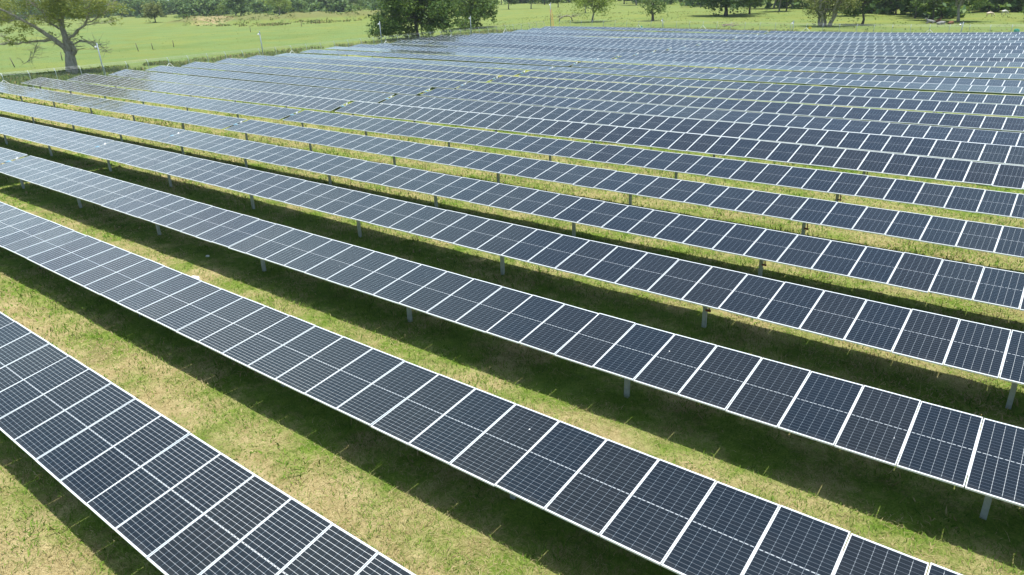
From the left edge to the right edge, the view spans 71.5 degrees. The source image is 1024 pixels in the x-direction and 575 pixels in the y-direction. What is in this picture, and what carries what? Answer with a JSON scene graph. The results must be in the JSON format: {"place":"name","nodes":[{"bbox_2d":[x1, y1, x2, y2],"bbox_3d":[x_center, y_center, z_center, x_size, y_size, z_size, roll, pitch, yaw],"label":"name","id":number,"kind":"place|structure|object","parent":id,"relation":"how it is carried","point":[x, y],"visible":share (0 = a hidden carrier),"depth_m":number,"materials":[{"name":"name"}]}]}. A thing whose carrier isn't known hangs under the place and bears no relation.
{"place":"outdoors","nodes":[
{"label":"outdoors","id":0,"kind":"place"},
{"bbox_2d":[0,0,1023,574],"bbox_3d":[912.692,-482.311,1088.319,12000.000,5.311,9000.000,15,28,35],"label":"ground","id":1,"kind":"structure","parent":0,"point":[122,36],"depth_m":21.43,"materials":[{"name":"green plant"}]},
{"bbox_2d":[0,147,26,163],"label":"solar array","id":2,"kind":"object","parent":1,"relation":"on","point":[7,155],"visible":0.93,"depth_m":42.65,"materials":[{"name":"glass"}]},
{"bbox_2d":[0,117,113,155],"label":"solar array","id":3,"kind":"object","parent":1,"relation":"on","point":[62,139],"visible":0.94,"depth_m":49.01,"materials":[{"name":"glass"}]},
{"bbox_2d":[0,0,134,73],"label":"spreading tree","id":4,"kind":"object","parent":1,"relation":"on","point":[67,45],"visible":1,"depth_m":104.58,"materials":[{"name":"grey plant"}]},
{"bbox_2d":[0,98,186,141],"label":"solar array","id":5,"kind":"object","parent":1,"relation":"on","point":[146,131],"visible":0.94,"depth_m":55.46,"materials":[{"name":"glass"}]},
{"bbox_2d":[95,42,104,74],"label":"camera mast","id":6,"kind":"object","parent":1,"relation":"on","point":[99,56],"visible":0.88,"depth_m":93.77,"materials":[{"name":"grey metal"}]},
{"bbox_2d":[0,82,246,129],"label":"solar array","id":7,"kind":"object","parent":1,"relation":"on","point":[186,117],"visible":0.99,"depth_m":61.63,"materials":[{"name":"laminate"}]},
{"bbox_2d":[137,1,166,22],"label":"pasture tree","id":8,"kind":"object","parent":1,"relation":"on","point":[151,11],"visible":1,"depth_m":372.17,"materials":[{"name":"green plant"}]},
{"bbox_2d":[22,77,300,123],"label":"solar array","id":9,"kind":"object","parent":1,"relation":"on","point":[262,111],"visible":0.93,"depth_m":66.19,"materials":[{"name":"glass"}]},
{"bbox_2d":[167,0,196,9],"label":"pasture tree","id":10,"kind":"object","parent":1,"relation":"on","point":[176,2],"visible":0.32,"depth_m":498.62,"materials":[{"name":"green plant"}]},
{"bbox_2d":[174,13,193,18],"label":"bush","id":11,"kind":"object","parent":1,"relation":"on","point":[182,14],"visible":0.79,"depth_m":310.56,"materials":[{"name":"green plant"}]},
{"bbox_2d":[0,312,415,574],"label":"solar array","id":12,"kind":"object","parent":1,"relation":"on","point":[164,495],"visible":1,"depth_m":13.94,"materials":[{"name":"glass"}]},
{"bbox_2d":[68,74,348,110],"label":"solar array","id":13,"kind":"object","parent":1,"relation":"on","point":[306,102],"visible":0.94,"depth_m":69.78,"materials":[{"name":"laminate"}]},
{"bbox_2d":[208,8,223,15],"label":"bush","id":14,"kind":"object","parent":1,"relation":"on","point":[216,11],"visible":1,"depth_m":311.10,"materials":[{"name":"green plant"}]},
{"bbox_2d":[217,0,247,15],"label":"pasture tree","id":15,"kind":"object","parent":1,"relation":"on","point":[227,7],"visible":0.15,"depth_m":469.42,"materials":[{"name":"green plant"}]},
{"bbox_2d":[221,0,253,15],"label":"pasture tree","id":16,"kind":"object","parent":1,"relation":"on","point":[233,5],"visible":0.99,"depth_m":440.92,"materials":[{"name":"green plant"}]},
{"bbox_2d":[109,69,393,102],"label":"solar array","id":17,"kind":"object","parent":1,"relation":"on","point":[353,95],"visible":0.9,"depth_m":73.48,"materials":[{"name":"laminate"}]},
{"bbox_2d":[1,21,543,88],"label":"perimeter fence","id":18,"kind":"object","parent":1,"relation":"on","point":[505,30],"visible":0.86,"depth_m":106.09,"materials":[{"name":"metal"}]},
{"bbox_2d":[258,0,292,14],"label":"pasture tree","id":19,"kind":"object","parent":1,"relation":"on","point":[280,4],"visible":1,"depth_m":434.88,"materials":[{"name":"green plant"}]},
{"bbox_2d":[146,66,430,94],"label":"solar array","id":20,"kind":"object","parent":1,"relation":"on","point":[386,88],"visible":0.95,"depth_m":77.28,"materials":[{"name":"laminate"}]},
{"bbox_2d":[181,62,467,88],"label":"solar array","id":21,"kind":"object","parent":1,"relation":"on","point":[438,83],"visible":0.87,"depth_m":80.81,"materials":[{"name":"laminate"}]},
{"bbox_2d":[214,58,498,87],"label":"solar array","id":22,"kind":"object","parent":1,"relation":"on","point":[418,73],"visible":0.94,"depth_m":84.39,"materials":[{"name":"laminate"}]},
{"bbox_2d":[347,0,365,5],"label":"pasture tree","id":23,"kind":"object","parent":1,"relation":"on","point":[353,2],"visible":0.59,"depth_m":483.84,"materials":[{"name":"green plant"}]},
{"bbox_2d":[350,4,369,10],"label":"bush","id":24,"kind":"object","parent":1,"relation":"on","point":[360,7],"visible":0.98,"depth_m":303.48,"materials":[{"name":"green plant"}]},
{"bbox_2d":[245,55,525,77],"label":"solar array","id":25,"kind":"object","parent":1,"relation":"on","point":[506,72],"visible":0.97,"depth_m":88.20,"materials":[{"name":"laminate"}]},
{"bbox_2d":[274,53,554,71],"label":"solar array","id":26,"kind":"object","parent":1,"relation":"on","point":[488,65],"visible":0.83,"depth_m":91.64,"materials":[{"name":"laminate"}]},
{"bbox_2d":[364,0,467,40],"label":"broad tree","id":27,"kind":"object","parent":1,"relation":"on","point":[435,13],"visible":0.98,"depth_m":154.34,"materials":[{"name":"green plant"}]},
{"bbox_2d":[300,49,576,72],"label":"solar array","id":28,"kind":"object","parent":1,"relation":"on","point":[495,60],"visible":0.9,"depth_m":95.20,"materials":[{"name":"laminate"}]},
{"bbox_2d":[325,46,598,65],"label":"solar array","id":29,"kind":"object","parent":1,"relation":"on","point":[475,54],"visible":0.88,"depth_m":99.35,"materials":[{"name":"laminate"}]},
{"bbox_2d":[0,202,928,574],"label":"solar array","id":30,"kind":"object","parent":1,"relation":"on","point":[674,518],"visible":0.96,"depth_m":14.98,"materials":[{"name":"glass"}]},
{"bbox_2d":[456,16,474,28],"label":"bush","id":31,"kind":"object","parent":1,"relation":"on","point":[466,24],"visible":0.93,"depth_m":188.27,"materials":[{"name":"green plant"}]},
{"bbox_2d":[450,0,507,28],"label":"broad tree","id":32,"kind":"object","parent":1,"relation":"on","point":[476,10],"visible":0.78,"depth_m":194.09,"materials":[{"name":"green plant"}]},
{"bbox_2d":[350,44,618,60],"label":"solar array","id":33,"kind":"object","parent":1,"relation":"on","point":[489,51],"visible":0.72,"depth_m":103.53,"materials":[{"name":"laminate"}]},
{"bbox_2d":[0,156,982,487],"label":"solar array","id":34,"kind":"object","parent":1,"relation":"on","point":[926,440],"visible":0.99,"depth_m":18.72,"materials":[{"name":"glass"}]},
{"bbox_2d":[376,43,637,61],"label":"solar array","id":35,"kind":"object","parent":1,"relation":"on","point":[549,51],"visible":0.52,"depth_m":105.84,"materials":[{"name":"laminate"}]},
{"bbox_2d":[505,0,517,8],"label":"pasture tree","id":36,"kind":"object","parent":1,"relation":"on","point":[511,2],"visible":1,"depth_m":369.68,"materials":[{"name":"green plant"}]},
{"bbox_2d":[0,9,1023,93],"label":"pasture weeds","id":37,"kind":"object","parent":1,"relation":"on","point":[108,69],"visible":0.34,"depth_m":141.50,"materials":[{"name":"green plant"}]},
{"bbox_2d":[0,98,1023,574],"bbox_3d":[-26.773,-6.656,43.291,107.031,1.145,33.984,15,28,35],"label":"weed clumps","id":38,"kind":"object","parent":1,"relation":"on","point":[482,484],"visible":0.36,"depth_m":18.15,"materials":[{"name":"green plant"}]},
{"bbox_2d":[0,0,1023,20],"bbox_3d":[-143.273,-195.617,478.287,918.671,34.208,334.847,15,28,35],"label":"wood","id":39,"kind":"object","parent":1,"relation":"on","point":[200,7],"depth_m":464.44,"materials":[{"name":"green plant"}]},
{"bbox_2d":[393,40,654,53],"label":"solar array","id":40,"kind":"object","parent":1,"relation":"on","point":[509,46],"visible":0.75,"depth_m":111.76,"materials":[{"name":"glass"}]},
{"bbox_2d":[527,0,540,8],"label":"pasture tree","id":41,"kind":"object","parent":1,"relation":"on","point":[531,1],"visible":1,"depth_m":357.30,"materials":[{"name":"green plant"}]},
{"bbox_2d":[413,38,670,56],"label":"solar array","id":42,"kind":"object","parent":1,"relation":"on","point":[555,44],"visible":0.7,"depth_m":113.86,"materials":[{"name":"glass"}]},
{"bbox_2d":[81,141,1010,378],"bbox_3d":[-6.986,-2.979,31.516,48.507,2.232,2.261,15,28,35],"label":"solar array","id":43,"kind":"object","parent":1,"relation":"on","point":[964,345],"visible":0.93,"depth_m":23.07,"materials":[{"name":"glass"}]},
{"bbox_2d":[552,0,563,6],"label":"pasture tree","id":44,"kind":"object","parent":1,"relation":"on","point":[557,1],"visible":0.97,"depth_m":367.37,"materials":[{"name":"green plant"}]},
{"bbox_2d":[431,35,685,48],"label":"solar array","id":45,"kind":"object","parent":1,"relation":"on","point":[515,40],"visible":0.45,"depth_m":119.86,"materials":[{"name":"glass"}]},
{"bbox_2d":[548,9,588,20],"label":"fallen tree","id":46,"kind":"object","parent":1,"relation":"on","point":[571,16],"visible":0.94,"depth_m":213.66,"materials":[{"name":"grey plant"}]},
{"bbox_2d":[454,35,699,45],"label":"solar array","id":47,"kind":"object","parent":1,"relation":"on","point":[619,41],"visible":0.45,"depth_m":120.47,"materials":[{"name":"glass"}]},
{"bbox_2d":[562,0,616,21],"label":"pasture tree","id":48,"kind":"object","parent":1,"relation":"on","point":[599,4],"visible":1,"depth_m":202.49,"materials":[{"name":"green plant"}]},
{"bbox_2d":[157,130,1023,309],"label":"solar array","id":49,"kind":"object","parent":1,"relation":"on","point":[960,280],"visible":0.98,"depth_m":27.40,"materials":[{"name":"glass"}]},
{"bbox_2d":[470,33,712,43],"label":"solar array","id":50,"kind":"object","parent":1,"relation":"on","point":[700,42],"visible":0.45,"depth_m":125.48,"materials":[{"name":"glass"}]},
{"bbox_2d":[486,33,725,41],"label":"solar array","id":51,"kind":"object","parent":1,"relation":"on","point":[603,37],"visible":0.42,"depth_m":130.28,"materials":[{"name":"glass"}]},
{"bbox_2d":[503,32,736,39],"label":"solar array","id":52,"kind":"object","parent":1,"relation":"on","point":[643,36],"visible":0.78,"depth_m":131.35,"materials":[{"name":"glass"}]},
{"bbox_2d":[224,120,1023,257],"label":"solar array","id":53,"kind":"object","parent":1,"relation":"on","point":[978,236],"visible":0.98,"depth_m":31.74,"materials":[{"name":"glass"}]},
{"bbox_2d":[512,30,747,38],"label":"solar array","id":54,"kind":"object","parent":1,"relation":"on","point":[619,33],"visible":0.48,"depth_m":138.88,"materials":[{"name":"glass"}]},
{"bbox_2d":[529,28,757,38],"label":"solar array","id":55,"kind":"object","parent":1,"relation":"on","point":[546,29],"visible":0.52,"depth_m":141.77,"materials":[{"name":"glass"}]},
{"bbox_2d":[283,110,1023,218],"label":"solar array","id":56,"kind":"object","parent":1,"relation":"on","point":[988,202],"visible":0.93,"depth_m":36.02,"materials":[{"name":"glass"}]},
{"bbox_2d":[543,26,768,33],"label":"solar array","id":57,"kind":"object","parent":1,"relation":"on","point":[663,29],"visible":0.91,"depth_m":143.07,"materials":[{"name":"glass"}]},
{"bbox_2d":[637,0,676,20],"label":"pasture tree","id":58,"kind":"object","parent":1,"relation":"on","point":[654,6],"visible":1,"depth_m":197.52,"materials":[{"name":"green plant"}]},
{"bbox_2d":[335,101,1023,189],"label":"solar array","id":59,"kind":"object","parent":1,"relation":"on","point":[990,174],"visible":0.94,"depth_m":40.26,"materials":[{"name":"glass"}]},
{"bbox_2d":[380,94,1023,165],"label":"solar array","id":60,"kind":"object","parent":1,"relation":"on","point":[987,153],"visible":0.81,"depth_m":44.26,"materials":[{"name":"glass"}]},
{"bbox_2d":[421,88,1023,146],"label":"solar array","id":61,"kind":"object","parent":1,"relation":"on","point":[936,132],"visible":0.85,"depth_m":48.65,"materials":[{"name":"glass"}]},
{"bbox_2d":[689,0,757,15],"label":"pasture tree","id":62,"kind":"object","parent":1,"relation":"on","point":[725,4],"visible":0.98,"depth_m":211.64,"materials":[{"name":"green plant"}]},
{"bbox_2d":[456,82,1023,131],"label":"solar array","id":63,"kind":"object","parent":1,"relation":"on","point":[952,120],"visible":0.91,"depth_m":52.51,"materials":[{"name":"glass"}]},
{"bbox_2d":[744,0,768,13],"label":"pasture tree","id":64,"kind":"object","parent":1,"relation":"on","point":[760,2],"visible":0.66,"depth_m":222.05,"materials":[{"name":"green plant"}]},
{"bbox_2d":[490,76,1023,125],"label":"solar array","id":65,"kind":"object","parent":1,"relation":"on","point":[947,107],"visible":0.97,"depth_m":56.51,"materials":[{"name":"laminate"}]},
{"bbox_2d":[519,71,1023,112],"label":"solar array","id":66,"kind":"object","parent":1,"relation":"on","point":[931,96],"visible":0.93,"depth_m":60.46,"materials":[{"name":"laminate"}]},
{"bbox_2d":[545,67,1023,93],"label":"solar array","id":67,"kind":"object","parent":1,"relation":"on","point":[942,87],"visible":0.9,"depth_m":64.22,"materials":[{"name":"laminate"}]},
{"bbox_2d":[559,20,1023,33],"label":"perimeter fence","id":68,"kind":"object","parent":1,"relation":"on","point":[778,27],"visible":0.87,"depth_m":139.67,"materials":[{"name":"metal"}]},
{"bbox_2d":[571,62,1023,92],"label":"solar array","id":69,"kind":"object","parent":1,"relation":"on","point":[958,81],"visible":0.86,"depth_m":68.67,"materials":[{"name":"laminate"}]},
{"bbox_2d":[591,58,1023,79],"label":"solar array","id":70,"kind":"object","parent":1,"relation":"on","point":[905,72],"visible":0.91,"depth_m":72.13,"materials":[{"name":"laminate"}]},
{"bbox_2d":[617,55,1023,78],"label":"solar array","id":71,"kind":"object","parent":1,"relation":"on","point":[996,70],"visible":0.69,"depth_m":75.76,"materials":[{"name":"glass"}]},
{"bbox_2d":[792,0,865,26],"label":"pasture tree","id":72,"kind":"object","parent":1,"relation":"on","point":[822,10],"visible":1,"depth_m":158.62,"materials":[{"name":"green plant"}]},
{"bbox_2d":[635,53,1023,78],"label":"solar array","id":73,"kind":"object","parent":1,"relation":"on","point":[915,62],"visible":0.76,"depth_m":79.30,"materials":[{"name":"laminate"}]},
{"bbox_2d":[653,50,1023,62],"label":"solar array","id":74,"kind":"object","parent":1,"relation":"on","point":[869,57],"visible":0.42,"depth_m":84.08,"materials":[{"name":"glass"}]},
{"bbox_2d":[670,47,1023,57],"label":"solar array","id":75,"kind":"object","parent":1,"relation":"on","point":[965,55],"visible":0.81,"depth_m":87.72,"materials":[{"name":"glass"}]},
{"bbox_2d":[686,45,1023,53],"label":"solar array","id":76,"kind":"object","parent":1,"relation":"on","point":[896,50],"visible":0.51,"depth_m":90.78,"materials":[{"name":"glass"}]},
{"bbox_2d":[699,43,1023,50],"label":"solar array","id":77,"kind":"object","parent":1,"relation":"on","point":[989,48],"visible":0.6,"depth_m":95.44,"materials":[{"name":"glass"}]},
{"bbox_2d":[842,0,881,24],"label":"pasture tree","id":78,"kind":"object","parent":1,"relation":"on","point":[859,11],"visible":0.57,"depth_m":162.74,"materials":[{"name":"green plant"}]},
{"bbox_2d":[712,41,1023,45],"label":"solar array","id":79,"kind":"object","parent":1,"relation":"on","point":[926,44],"visible":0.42,"depth_m":98.42,"materials":[{"name":"glass"}]},
{"bbox_2d":[727,40,1023,42],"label":"solar array","id":80,"kind":"object","parent":1,"relation":"on","point":[1013,41],"visible":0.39,"depth_m":102.04,"materials":[{"name":"glass"}]},
{"bbox_2d":[734,36,1023,40],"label":"solar array","id":81,"kind":"object","parent":1,"relation":"on","point":[865,39],"visible":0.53,"depth_m":108.08,"materials":[{"name":"glass"}]},
{"bbox_2d":[749,35,1023,37],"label":"solar array","id":82,"kind":"object","parent":1,"relation":"on","point":[896,37],"visible":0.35,"depth_m":111.11,"materials":[{"name":"glass"}]},
{"bbox_2d":[757,34,1023,36],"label":"solar array","id":83,"kind":"object","parent":1,"relation":"on","point":[889,35],"visible":0.39,"depth_m":114.45,"materials":[{"name":"glass"}]},
{"bbox_2d":[767,31,1023,34],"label":"solar array","id":84,"kind":"object","parent":1,"relation":"on","point":[863,33],"visible":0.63,"depth_m":119.82,"materials":[{"name":"glass"}]},
{"bbox_2d":[901,0,918,15],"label":"pasture tree","id":85,"kind":"object","parent":1,"relation":"on","point":[910,6],"visible":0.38,"depth_m":188.64,"materials":[{"name":"green plant"}]},
{"bbox_2d":[910,0,947,19],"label":"pasture tree","id":86,"kind":"object","parent":1,"relation":"on","point":[928,5],"visible":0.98,"depth_m":170.95,"materials":[{"name":"green plant"}]},
{"bbox_2d":[927,563,961,574],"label":"solar array","id":87,"kind":"object","parent":1,"relation":"on","point":[934,569],"visible":1,"depth_m":11.09,"materials":[{"name":"laminate"}]},
{"bbox_2d":[934,0,999,21],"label":"pasture tree","id":88,"kind":"object","parent":1,"relation":"on","point":[960,2],"visible":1,"depth_m":162.62,"materials":[{"name":"green plant"}]},
{"bbox_2d":[965,418,1023,519],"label":"solar array","id":89,"kind":"object","parent":1,"relation":"on","point":[996,469],"visible":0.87,"depth_m":13.62,"materials":[{"name":"glass"}]},
{"bbox_2d":[999,330,1023,408],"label":"solar array","id":90,"kind":"object","parent":1,"relation":"on","point":[1012,369],"visible":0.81,"depth_m":17.32,"materials":[{"name":"laminate"}]},
{"bbox_2d":[1019,291,1023,331],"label":"solar array","id":91,"kind":"object","parent":1,"relation":"on","point":[1022,305],"visible":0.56,"depth_m":20.57,"materials":[{"name":"laminate"}]},
{"bbox_2d":[125,70,1023,418],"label":"tall grass","id":92,"kind":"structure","parent":0,"point":[531,216],"depth_m":35.07,"materials":[{"name":"green plant"}]},
{"bbox_2d":[925,18,935,23],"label":"cow","id":93,"kind":"object","parent":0,"point":[929,21],"visible":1,"depth_m":161.41},
{"bbox_2d":[936,21,945,24],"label":"cow","id":94,"kind":"object","parent":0,"point":[940,22],"visible":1,"depth_m":155.73}
]}

